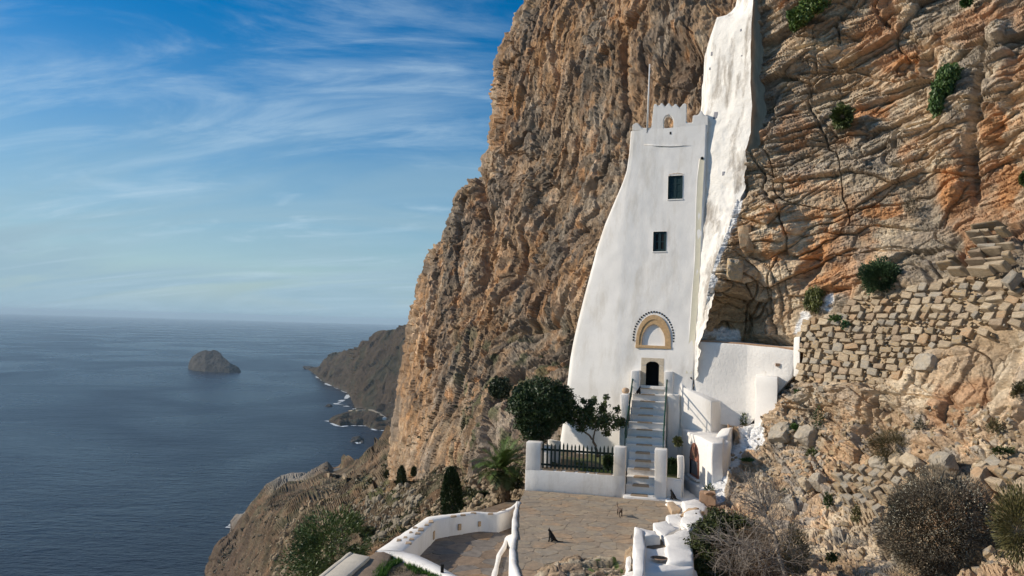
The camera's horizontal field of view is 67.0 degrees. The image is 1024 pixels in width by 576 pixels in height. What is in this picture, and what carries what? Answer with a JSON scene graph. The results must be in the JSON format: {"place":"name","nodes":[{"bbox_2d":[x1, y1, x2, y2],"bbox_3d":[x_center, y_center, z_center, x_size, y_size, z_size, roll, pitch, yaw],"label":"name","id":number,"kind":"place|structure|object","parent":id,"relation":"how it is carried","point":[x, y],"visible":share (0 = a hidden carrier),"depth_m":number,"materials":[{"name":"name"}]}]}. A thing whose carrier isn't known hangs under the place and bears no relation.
{"place":"outdoors","nodes":[
{"label":"outdoors","id":0,"kind":"place"},
{"bbox_2d":[0,314,397,575],"bbox_3d":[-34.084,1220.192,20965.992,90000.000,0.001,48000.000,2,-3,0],"label":"sea","id":1,"kind":"structure","parent":0,"point":[130,446],"depth_m":1644.32,"materials":[{"name":"blue liquid"}]},
{"bbox_2d":[188,350,240,372],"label":"rocky islet","id":2,"kind":"object","parent":1,"relation":"in","point":[210,361],"visible":0.98,"depth_m":3470.70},
{"bbox_2d":[225,377,383,527],"bbox_3d":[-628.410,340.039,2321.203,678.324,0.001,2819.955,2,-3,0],"label":"sea foam","id":3,"kind":"object","parent":1,"relation":"on","point":[346,397],"visible":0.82,"depth_m":1847.04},
{"bbox_2d":[350,436,364,442],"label":"sea rock","id":4,"kind":"object","parent":1,"relation":"in","point":[357,439],"visible":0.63,"depth_m":1581.11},
{"bbox_2d":[0,0,523,324],"label":"sky","id":5,"kind":"structure","parent":0,"point":[241,160],"materials":[{"name":"blue"}]},
{"bbox_2d":[308,325,405,407],"bbox_3d":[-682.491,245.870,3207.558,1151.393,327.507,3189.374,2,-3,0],"label":"headland","id":6,"kind":"structure","parent":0,"point":[364,374],"depth_m":2286.34,"materials":[{"name":"stone"}]},
{"bbox_2d":[329,403,394,429],"bbox_3d":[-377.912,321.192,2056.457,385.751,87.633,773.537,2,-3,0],"label":"rocky spit","id":7,"kind":"structure","parent":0,"point":[371,419],"depth_m":1855.20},
{"bbox_2d":[204,425,525,575],"bbox_3d":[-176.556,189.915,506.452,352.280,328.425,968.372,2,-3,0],"label":"hillside","id":8,"kind":"structure","parent":0,"point":[284,488],"depth_m":338.26,"materials":[{"name":"stone"}]},
{"bbox_2d":[213,483,350,575],"bbox_3d":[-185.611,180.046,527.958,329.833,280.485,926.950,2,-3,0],"label":"scree","id":9,"kind":"structure","parent":8,"relation":"on","point":[285,534],"depth_m":198.95,"materials":[{"name":"stone"}]},
{"bbox_2d":[214,479,369,573],"bbox_3d":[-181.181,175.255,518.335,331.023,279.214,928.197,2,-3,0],"label":"scrub cover","id":10,"kind":"object","parent":8,"relation":"on","point":[231,549],"visible":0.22,"depth_m":445.79,"materials":[{"name":"green plant"}]},
{"bbox_2d":[274,503,373,575],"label":"pine bush","id":11,"kind":"object","parent":8,"relation":"on","point":[310,548],"visible":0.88,"depth_m":32.30,"materials":[{"name":"green plant"}]},
{"bbox_2d":[358,525,377,540],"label":"scrub","id":12,"kind":"object","parent":8,"relation":"on","point":[368,528],"visible":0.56,"depth_m":60.27,"materials":[{"name":"green plant"}]},
{"bbox_2d":[325,473,423,542],"bbox_3d":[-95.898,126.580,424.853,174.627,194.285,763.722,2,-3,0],"label":"scree","id":13,"kind":"structure","parent":8,"relation":"on","point":[404,521],"depth_m":62.24,"materials":[{"name":"grey stone"}]},
{"bbox_2d":[395,464,407,486],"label":"cypress","id":14,"kind":"object","parent":8,"relation":"on","point":[401,477],"visible":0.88,"depth_m":73.04,"materials":[{"name":"green plant"}]},
{"bbox_2d":[410,466,416,480],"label":"cypress","id":15,"kind":"object","parent":8,"relation":"on","point":[413,473],"visible":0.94,"depth_m":79.02,"materials":[{"name":"green plant"}]},
{"bbox_2d":[351,454,523,542],"bbox_3d":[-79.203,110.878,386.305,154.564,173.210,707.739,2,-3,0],"label":"scrub cover","id":16,"kind":"object","parent":8,"relation":"on","point":[402,529],"visible":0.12,"depth_m":48.91,"materials":[{"name":"green plant"}]},
{"bbox_2d":[355,452,525,529],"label":"scree","id":17,"kind":"structure","parent":8,"relation":"on","point":[516,494],"depth_m":47.44,"materials":[{"name":"stone"}]},
{"bbox_2d":[439,466,464,514],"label":"cypress","id":18,"kind":"object","parent":8,"relation":"on","point":[452,481],"visible":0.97,"depth_m":41.71,"materials":[{"name":"green plant"}]},
{"bbox_2d":[473,490,490,497],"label":"scrub","id":19,"kind":"object","parent":8,"relation":"on","point":[484,492],"visible":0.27,"depth_m":43.11,"materials":[{"name":"green plant"}]},
{"bbox_2d":[406,352,567,450],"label":"scrub cover","id":20,"kind":"object","parent":8,"relation":"on","point":[472,395],"visible":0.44,"depth_m":65.35,"materials":[{"name":"green plant"}]},
{"bbox_2d":[469,436,525,503],"bbox_3d":[-0.472,9.228,37.309,3.380,3.977,3.333,2,-3,0],"label":"palm tree","id":21,"kind":"object","parent":8,"relation":"on","point":[501,475],"visible":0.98,"depth_m":36.92,"materials":[{"name":"green plant"}]},
{"bbox_2d":[509,467,524,490],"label":"scrub","id":22,"kind":"object","parent":8,"relation":"on","point":[519,484],"visible":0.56,"depth_m":40.45,"materials":[{"name":"green plant"}]},
{"bbox_2d":[372,554,402,575],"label":"grass","id":23,"kind":"structure","parent":0,"point":[387,567],"depth_m":24.64,"materials":[{"name":"green plant"}]},
{"bbox_2d":[387,559,426,575],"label":"planting bed","id":24,"kind":"object","parent":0,"point":[402,565],"visible":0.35,"depth_m":24.31,"materials":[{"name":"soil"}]},
{"bbox_2d":[352,552,390,575],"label":"stone topped wall","id":25,"kind":"structure","parent":24,"relation":"on","point":[370,565],"depth_m":24.79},
{"bbox_2d":[319,552,369,575],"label":"cream wall","id":26,"kind":"structure","parent":25,"relation":"attached to","point":[349,564],"depth_m":24.27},
{"bbox_2d":[404,561,440,575],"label":"grass","id":27,"kind":"structure","parent":0,"point":[422,570],"depth_m":24.39,"materials":[{"name":"green plant"}]},
{"bbox_2d":[420,499,517,575],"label":"path","id":28,"kind":"structure","parent":0,"point":[471,554],"depth_m":28.62,"materials":[{"name":"stone"}]},
{"bbox_2d":[376,503,515,575],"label":"parapet","id":29,"kind":"structure","parent":28,"relation":"on","point":[413,544],"depth_m":30.27,"materials":[{"name":"paint"}]},
{"bbox_2d":[491,500,520,575],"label":"path kerb","id":30,"kind":"structure","parent":28,"relation":"on","point":[510,541],"depth_m":26.76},
{"bbox_2d":[558,562,566,575],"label":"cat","id":31,"kind":"object","parent":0,"point":[561,573],"visible":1,"depth_m":21.53},
{"bbox_2d":[386,0,745,480],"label":"cliff","id":32,"kind":"structure","parent":0,"point":[502,281],"depth_m":75.04,"materials":[{"name":"stone"}]},
{"bbox_2d":[487,376,512,400],"bbox_3d":[-0.605,5.164,39.805,1.347,1.313,1.467,2,-3,0],"label":"dark bush","id":33,"kind":"object","parent":32,"relation":"on","point":[500,388],"visible":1,"depth_m":39.49,"materials":[{"name":"green plant"}]},
{"bbox_2d":[560,0,766,455],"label":"monastery","id":34,"kind":"structure","parent":32,"relation":"attached to","point":[644,310],"depth_m":39.22,"materials":[{"name":"white paint"}]},
{"bbox_2d":[646,64,650,132],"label":"flagpole","id":35,"kind":"object","parent":34,"relation":"on","point":[648,100],"visible":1,"depth_m":40.75,"materials":[{"name":"metal"}]},
{"bbox_2d":[646,362,658,384],"bbox_3d":[7.055,4.257,38.701,0.694,1.170,0.204,0,-3,25],"label":"door","id":36,"kind":"structure","parent":34,"relation":"in","point":[652,377],"depth_m":38.68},
{"bbox_2d":[653,232,665,250],"bbox_3d":[7.521,-2.362,39.390,0.714,1.022,0.214,0,-3,25],"label":"window frame","id":37,"kind":"structure","parent":34,"relation":"in","point":[656,235],"depth_m":39.38,"materials":[{"name":"green paint"}]},
{"bbox_2d":[668,175,682,198],"bbox_3d":[8.356,-5.138,39.578,0.793,1.233,0.242,0,-3,25],"label":"window frame","id":38,"kind":"structure","parent":34,"relation":"in","point":[674,192],"depth_m":39.56,"materials":[{"name":"green paint"}]},
{"bbox_2d":[515,490,670,575],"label":"terrace","id":39,"kind":"structure","parent":0,"point":[584,525],"depth_m":28.40,"materials":[{"name":"stone"}]},
{"bbox_2d":[548,527,562,541],"bbox_3d":[1.456,8.310,26.022,0.512,0.478,0.233,0,-3,27],"label":"cat","id":40,"kind":"object","parent":39,"relation":"on","point":[552,536],"visible":1,"depth_m":26.01},
{"bbox_2d":[534,554,632,575],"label":"bedrock outcrop","id":41,"kind":"object","parent":39,"relation":"on","point":[573,565],"visible":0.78,"depth_m":22.74,"materials":[{"name":"stone"}]},
{"bbox_2d":[525,440,666,500],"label":"terrace wall","id":42,"kind":"structure","parent":39,"relation":"on","point":[538,477],"depth_m":33.55,"materials":[{"name":"paint"}]},
{"bbox_2d":[541,442,613,472],"bbox_3d":[2.862,7.392,33.896,3.300,1.174,0.142,1,-3,14],"label":"picket fence","id":43,"kind":"object","parent":42,"relation":"on","point":[574,466],"visible":0.98,"depth_m":33.88,"materials":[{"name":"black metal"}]},
{"bbox_2d":[624,546,632,562],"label":"boulder","id":44,"kind":"object","parent":39,"relation":"on","point":[628,551],"visible":0.38,"depth_m":23.84,"materials":[{"name":"beige stone"}]},
{"bbox_2d":[619,370,682,498],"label":"staircase","id":45,"kind":"structure","parent":39,"relation":"on","point":[652,417],"depth_m":36.21,"materials":[{"name":"stone"}]},
{"bbox_2d":[623,514,697,575],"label":"whitewashed wall","id":46,"kind":"structure","parent":39,"relation":"on","point":[661,549],"depth_m":23.12,"materials":[{"name":"paint"}]},
{"bbox_2d":[665,488,706,557],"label":"rocks","id":47,"kind":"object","parent":39,"relation":"on","point":[679,506],"depth_m":30.09,"materials":[{"name":"stone"}]},
{"bbox_2d":[680,507,704,517],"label":"boulder","id":48,"kind":"object","parent":47,"relation":"on","point":[689,509],"visible":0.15,"depth_m":28.14,"materials":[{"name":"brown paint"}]},
{"bbox_2d":[522,452,678,478],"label":"garden soil","id":49,"kind":"structure","parent":0,"point":[593,464],"depth_m":36.92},
{"bbox_2d":[505,375,580,442],"bbox_3d":[1.414,6.072,35.949,3.629,4.041,2.975,2,-3,0],"label":"clipped tree","id":50,"kind":"object","parent":49,"relation":"on","point":[536,413],"visible":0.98,"depth_m":35.36,"materials":[{"name":"green plant"}]},
{"bbox_2d":[544,439,560,466],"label":"garden wall","id":51,"kind":"structure","parent":49,"relation":"on","point":[554,442],"depth_m":36.53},
{"bbox_2d":[576,461,612,473],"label":"grass","id":52,"kind":"structure","parent":49,"relation":"on","point":[593,470],"depth_m":34.56,"materials":[{"name":"green plant"}]},
{"bbox_2d":[566,394,627,456],"bbox_3d":[3.859,6.319,35.767,2.985,2.993,1.751,1,-3,10],"label":"garden tree","id":53,"kind":"object","parent":49,"relation":"on","point":[582,417],"visible":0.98,"depth_m":35.58,"materials":[{"name":"green plant"}]},
{"bbox_2d":[602,454,613,471],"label":"green bush","id":54,"kind":"object","parent":49,"relation":"on","point":[608,460],"visible":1,"depth_m":32.99,"materials":[{"name":"green plant"}]},
{"bbox_2d":[667,457,676,465],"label":"shrub","id":55,"kind":"object","parent":49,"relation":"on","point":[671,461],"visible":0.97,"depth_m":34.01,"materials":[{"name":"green plant"}]},
{"bbox_2d":[667,462,677,473],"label":"grass","id":56,"kind":"structure","parent":49,"relation":"on","point":[671,469],"depth_m":35.05,"materials":[{"name":"green plant"}]},
{"bbox_2d":[672,435,683,447],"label":"shrub","id":57,"kind":"object","parent":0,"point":[677,441],"visible":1,"depth_m":34.66,"materials":[{"name":"green plant"}]},
{"bbox_2d":[693,0,1023,575],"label":"rock face","id":58,"kind":"object","parent":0,"point":[820,202],"visible":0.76,"depth_m":33.01},
{"bbox_2d":[677,427,732,497],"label":"small outbuilding","id":59,"kind":"structure","parent":58,"relation":"on","point":[703,458],"depth_m":33.92,"materials":[{"name":"white paint"}]},
{"bbox_2d":[689,443,698,478],"bbox_3d":[8.236,7.729,34.850,0.213,1.496,1.226,2,-3,-4],"label":"arched door","id":60,"kind":"structure","parent":59,"relation":"in","point":[694,454],"depth_m":34.78,"materials":[{"name":"red wood"}]},
{"bbox_2d":[680,383,732,434],"bbox_3d":[9.406,6.060,37.364,1.990,2.891,1.754,4,-4,-41],"label":"whitewashed chamber","id":61,"kind":"object","parent":59,"relation":"on","point":[700,411],"visible":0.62,"depth_m":36.66,"materials":[{"name":"paint"}]},
{"bbox_2d":[699,490,715,505],"bbox_3d":[7.866,8.390,31.164,0.643,0.585,1.306,1,-3,12],"label":"flower pot","id":62,"kind":"object","parent":58,"relation":"on","point":[705,497],"visible":0.92,"depth_m":30.78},
{"bbox_2d":[704,482,714,490],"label":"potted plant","id":63,"kind":"object","parent":62,"relation":"in","point":[709,487],"visible":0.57,"depth_m":32.01,"materials":[{"name":"green plant"}]},
{"bbox_2d":[683,505,766,575],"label":"evergreen shrub","id":64,"kind":"object","parent":58,"relation":"on","point":[701,567],"visible":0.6,"depth_m":23.87,"materials":[{"name":"green plant"}]},
{"bbox_2d":[725,258,742,280],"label":"boulder","id":65,"kind":"object","parent":58,"relation":"on","point":[734,271],"visible":0.99,"depth_m":36.34,"materials":[{"name":"stone"}]},
{"bbox_2d":[739,413,747,426],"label":"weed","id":66,"kind":"object","parent":58,"relation":"on","point":[741,419],"visible":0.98,"depth_m":36.06,"materials":[{"name":"green plant"}]},
{"bbox_2d":[738,224,753,252],"bbox_3d":[11.031,-2.330,36.473,0.761,1.315,0.604,1,-3,17],"label":"boulder","id":67,"kind":"object","parent":58,"relation":"on","point":[746,243],"visible":0.98,"depth_m":36.22,"materials":[{"name":"beige stone"}]},
{"bbox_2d":[739,456,753,462],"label":"weed","id":68,"kind":"object","parent":58,"relation":"on","point":[747,459],"visible":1,"depth_m":33.45,"materials":[{"name":"green plant"}]},
{"bbox_2d":[694,337,800,427],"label":"white retaining wall","id":69,"kind":"structure","parent":58,"relation":"on","point":[737,379],"depth_m":36.26,"materials":[{"name":"paint"}]},
{"bbox_2d":[674,466,832,575],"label":"bare branched shrub","id":70,"kind":"object","parent":58,"relation":"on","point":[752,556],"visible":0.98,"depth_m":22.33,"materials":[{"name":"plant"}]},
{"bbox_2d":[763,477,789,507],"bbox_3d":[8.596,6.615,25.140,0.907,1.132,0.887,3,-3,-28],"label":"dry shrub","id":71,"kind":"object","parent":58,"relation":"on","point":[776,487],"visible":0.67,"depth_m":25.09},
{"bbox_2d":[768,422,790,442],"bbox_3d":[11.709,6.287,33.653,1.060,0.950,1.002,4,-3,-38],"label":"boulder","id":72,"kind":"object","parent":58,"relation":"on","point":[777,433],"visible":0.89,"depth_m":33.39,"materials":[{"name":"grey stone"}]},
{"bbox_2d":[752,382,833,481],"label":"loose stones","id":73,"kind":"object","parent":58,"relation":"on","point":[792,420],"visible":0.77,"depth_m":32.34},
{"bbox_2d":[789,422,798,430],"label":"weed","id":74,"kind":"object","parent":58,"relation":"on","point":[794,426],"visible":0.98,"depth_m":33.11,"materials":[{"name":"green plant"}]},
{"bbox_2d":[778,517,814,575],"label":"dry shrub","id":75,"kind":"object","parent":58,"relation":"on","point":[798,540],"visible":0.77,"depth_m":22.18,"materials":[{"name":"brown plant"}]},
{"bbox_2d":[798,476,813,492],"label":"boulder","id":76,"kind":"object","parent":58,"relation":"on","point":[805,485],"visible":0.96,"depth_m":29.45,"materials":[{"name":"beige stone"}]},
{"bbox_2d":[794,424,818,447],"bbox_3d":[12.320,6.178,32.386,0.916,0.964,0.894,2,-3,0],"label":"boulder","id":77,"kind":"object","parent":58,"relation":"on","point":[807,435],"visible":0.99,"depth_m":32.07,"materials":[{"name":"grey stone"}]},
{"bbox_2d":[785,0,831,33],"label":"green bush","id":78,"kind":"object","parent":58,"relation":"on","point":[800,15],"visible":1,"depth_m":36.67,"materials":[{"name":"green plant"}]},
{"bbox_2d":[798,553,818,572],"bbox_3d":[8.687,8.116,22.551,0.521,0.701,0.824,2,-3,0],"label":"boulder","id":79,"kind":"object","parent":58,"relation":"on","point":[814,563],"visible":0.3,"depth_m":22.21,"materials":[{"name":"beige stone"}]},
{"bbox_2d":[805,446,819,457],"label":"weed","id":80,"kind":"object","parent":58,"relation":"on","point":[812,450],"visible":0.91,"depth_m":31.13,"materials":[{"name":"green plant"}]},
{"bbox_2d":[808,472,826,491],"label":"boulder","id":81,"kind":"object","parent":58,"relation":"on","point":[816,480],"visible":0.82,"depth_m":29.25,"materials":[{"name":"grey stone"}]},
{"bbox_2d":[809,403,826,428],"bbox_3d":[12.752,5.426,32.202,0.629,1.290,0.739,4,-3,-40],"label":"weed","id":82,"kind":"object","parent":58,"relation":"on","point":[815,413],"visible":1,"depth_m":32.19,"materials":[{"name":"green plant"}]},
{"bbox_2d":[821,491,833,508],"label":"weed","id":83,"kind":"object","parent":58,"relation":"on","point":[828,499],"visible":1,"depth_m":27.48,"materials":[{"name":"green plant"}]},
{"bbox_2d":[825,551,840,562],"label":"weed","id":84,"kind":"object","parent":58,"relation":"on","point":[832,557],"visible":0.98,"depth_m":22.55,"materials":[{"name":"green plant"}]},
{"bbox_2d":[829,101,856,129],"bbox_3d":[15.000,-7.815,35.003,1.188,1.423,1.195,3,-3,-29],"label":"green bush","id":85,"kind":"object","parent":58,"relation":"on","point":[842,116],"visible":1,"depth_m":34.85,"materials":[{"name":"green plant"}]},
{"bbox_2d":[850,504,862,523],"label":"weed","id":86,"kind":"object","parent":58,"relation":"on","point":[854,511],"visible":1,"depth_m":25.26,"materials":[{"name":"green plant"}]},
{"bbox_2d":[831,463,914,518],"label":"tumbled stone wall","id":87,"kind":"structure","parent":58,"relation":"on","point":[856,484],"depth_m":26.69,"materials":[{"name":"stone"}]},
{"bbox_2d":[726,403,1023,575],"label":"loose stones","id":88,"kind":"object","parent":58,"relation":"on","point":[986,551],"visible":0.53,"depth_m":25.94,"materials":[{"name":"stone"}]},
{"bbox_2d":[862,425,908,465],"bbox_3d":[13.415,5.629,27.287,2.027,1.650,1.690,2,-3,0],"label":"green bush","id":89,"kind":"object","parent":88,"relation":"on","point":[883,438],"visible":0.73,"depth_m":27.18,"materials":[{"name":"green plant"}]},
{"bbox_2d":[972,454,1023,501],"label":"field stone wall","id":90,"kind":"structure","parent":88,"relation":"on","point":[1001,471],"depth_m":21.78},
{"bbox_2d":[868,455,888,471],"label":"boulder","id":91,"kind":"object","parent":58,"relation":"on","point":[873,463],"visible":0.55,"depth_m":27.31,"materials":[{"name":"grey stone"}]},
{"bbox_2d":[856,255,903,295],"bbox_3d":[15.346,-0.535,32.071,1.968,1.750,1.800,0,-3,28],"label":"green bush","id":92,"kind":"object","parent":58,"relation":"on","point":[871,273],"visible":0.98,"depth_m":31.83,"materials":[{"name":"green plant"}]},
{"bbox_2d":[888,452,903,467],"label":"boulder","id":93,"kind":"object","parent":58,"relation":"on","point":[893,458],"visible":0.56,"depth_m":26.60,"materials":[{"name":"beige stone"}]},
{"bbox_2d":[793,274,1023,386],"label":"dry stone wall","id":94,"kind":"structure","parent":58,"relation":"on","point":[922,305],"depth_m":30.05,"materials":[{"name":"stone"}]},
{"bbox_2d":[802,285,825,314],"bbox_3d":[13.455,0.539,34.370,0.954,1.376,0.990,-1,-4,44],"label":"green bush","id":95,"kind":"object","parent":94,"relation":"on","point":[815,294],"visible":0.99,"depth_m":34.16,"materials":[{"name":"green plant"}]},
{"bbox_2d":[828,314,840,321],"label":"weed","id":96,"kind":"object","parent":94,"relation":"on","point":[836,317],"visible":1,"depth_m":33.12,"materials":[{"name":"green plant"}]},
{"bbox_2d":[840,320,850,329],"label":"weed","id":97,"kind":"object","parent":94,"relation":"on","point":[845,322],"visible":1,"depth_m":32.46,"materials":[{"name":"green plant"}]},
{"bbox_2d":[936,220,1023,290],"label":"slab stack","id":98,"kind":"object","parent":94,"relation":"on","point":[985,240],"visible":1,"depth_m":28.25,"materials":[{"name":"stone"}]},
{"bbox_2d":[902,195,918,214],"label":"weed","id":99,"kind":"object","parent":58,"relation":"on","point":[908,203],"visible":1,"depth_m":32.17,"materials":[{"name":"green plant"}]},
{"bbox_2d":[899,452,925,474],"bbox_3d":[13.512,5.929,26.024,0.683,0.699,0.900,2,-3,0],"label":"boulder","id":100,"kind":"object","parent":58,"relation":"on","point":[909,461],"visible":0.85,"depth_m":25.75,"materials":[{"name":"beige stone"}]},
{"bbox_2d":[913,416,925,429],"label":"weed","id":101,"kind":"object","parent":58,"relation":"on","point":[919,423],"visible":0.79,"depth_m":26.94,"materials":[{"name":"green plant"}]},
{"bbox_2d":[913,353,939,371],"bbox_3d":[15.093,2.727,28.084,0.739,0.748,0.848,2,-3,-17],"label":"boulder","id":102,"kind":"object","parent":58,"relation":"on","point":[925,361],"visible":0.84,"depth_m":27.85,"materials":[{"name":"grey stone"}]},
{"bbox_2d":[866,459,1006,575],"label":"dry bush","id":103,"kind":"object","parent":58,"relation":"on","point":[904,513],"visible":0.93,"depth_m":19.43,"materials":[{"name":"brown plant"}]},
{"bbox_2d":[929,451,958,473],"bbox_3d":[13.836,5.635,24.760,0.740,0.805,1.019,2,-3,0],"label":"boulder","id":104,"kind":"object","parent":58,"relation":"on","point":[949,461],"visible":0.81,"depth_m":24.41,"materials":[{"name":"grey stone"}]},
{"bbox_2d":[926,61,963,118],"bbox_3d":[17.882,-8.143,31.885,1.397,2.427,1.093,2,-3,0],"label":"green bush","id":105,"kind":"object","parent":58,"relation":"on","point":[947,75],"visible":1,"depth_m":31.67,"materials":[{"name":"green plant"}]},
{"bbox_2d":[959,0,974,8],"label":"green bush","id":106,"kind":"object","parent":58,"relation":"on","point":[965,4],"visible":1,"depth_m":32.36,"materials":[{"name":"green plant"}]},
{"bbox_2d":[970,466,994,497],"bbox_3d":[13.634,5.625,22.388,0.647,0.840,1.011,0,-3,36],"label":"boulder","id":107,"kind":"object","parent":58,"relation":"on","point":[980,473],"visible":0.53,"depth_m":22.27,"materials":[{"name":"beige stone"}]},
{"bbox_2d":[983,417,1005,433],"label":"weed","id":108,"kind":"object","parent":58,"relation":"on","point":[990,426],"visible":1,"depth_m":23.85,"materials":[{"name":"green plant"}]},
{"bbox_2d":[984,477,1023,575],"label":"scrub","id":109,"kind":"object","parent":58,"relation":"on","point":[1014,543],"visible":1,"depth_m":16.96,"materials":[{"name":"green plant"}]},
{"bbox_2d":[990,445,1017,455],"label":"weed","id":110,"kind":"object","parent":58,"relation":"on","point":[999,449],"visible":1,"depth_m":22.79,"materials":[{"name":"green plant"}]},
{"bbox_2d":[1009,379,1023,399],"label":"scrub","id":111,"kind":"object","parent":58,"relation":"on","point":[1017,388],"visible":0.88,"depth_m":23.49,"materials":[{"name":"green plant"}]},
{"bbox_2d":[1018,170,1023,186],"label":"green bush","id":112,"kind":"object","parent":58,"relation":"on","point":[1021,178],"visible":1,"depth_m":28.82,"materials":[{"name":"green plant"}]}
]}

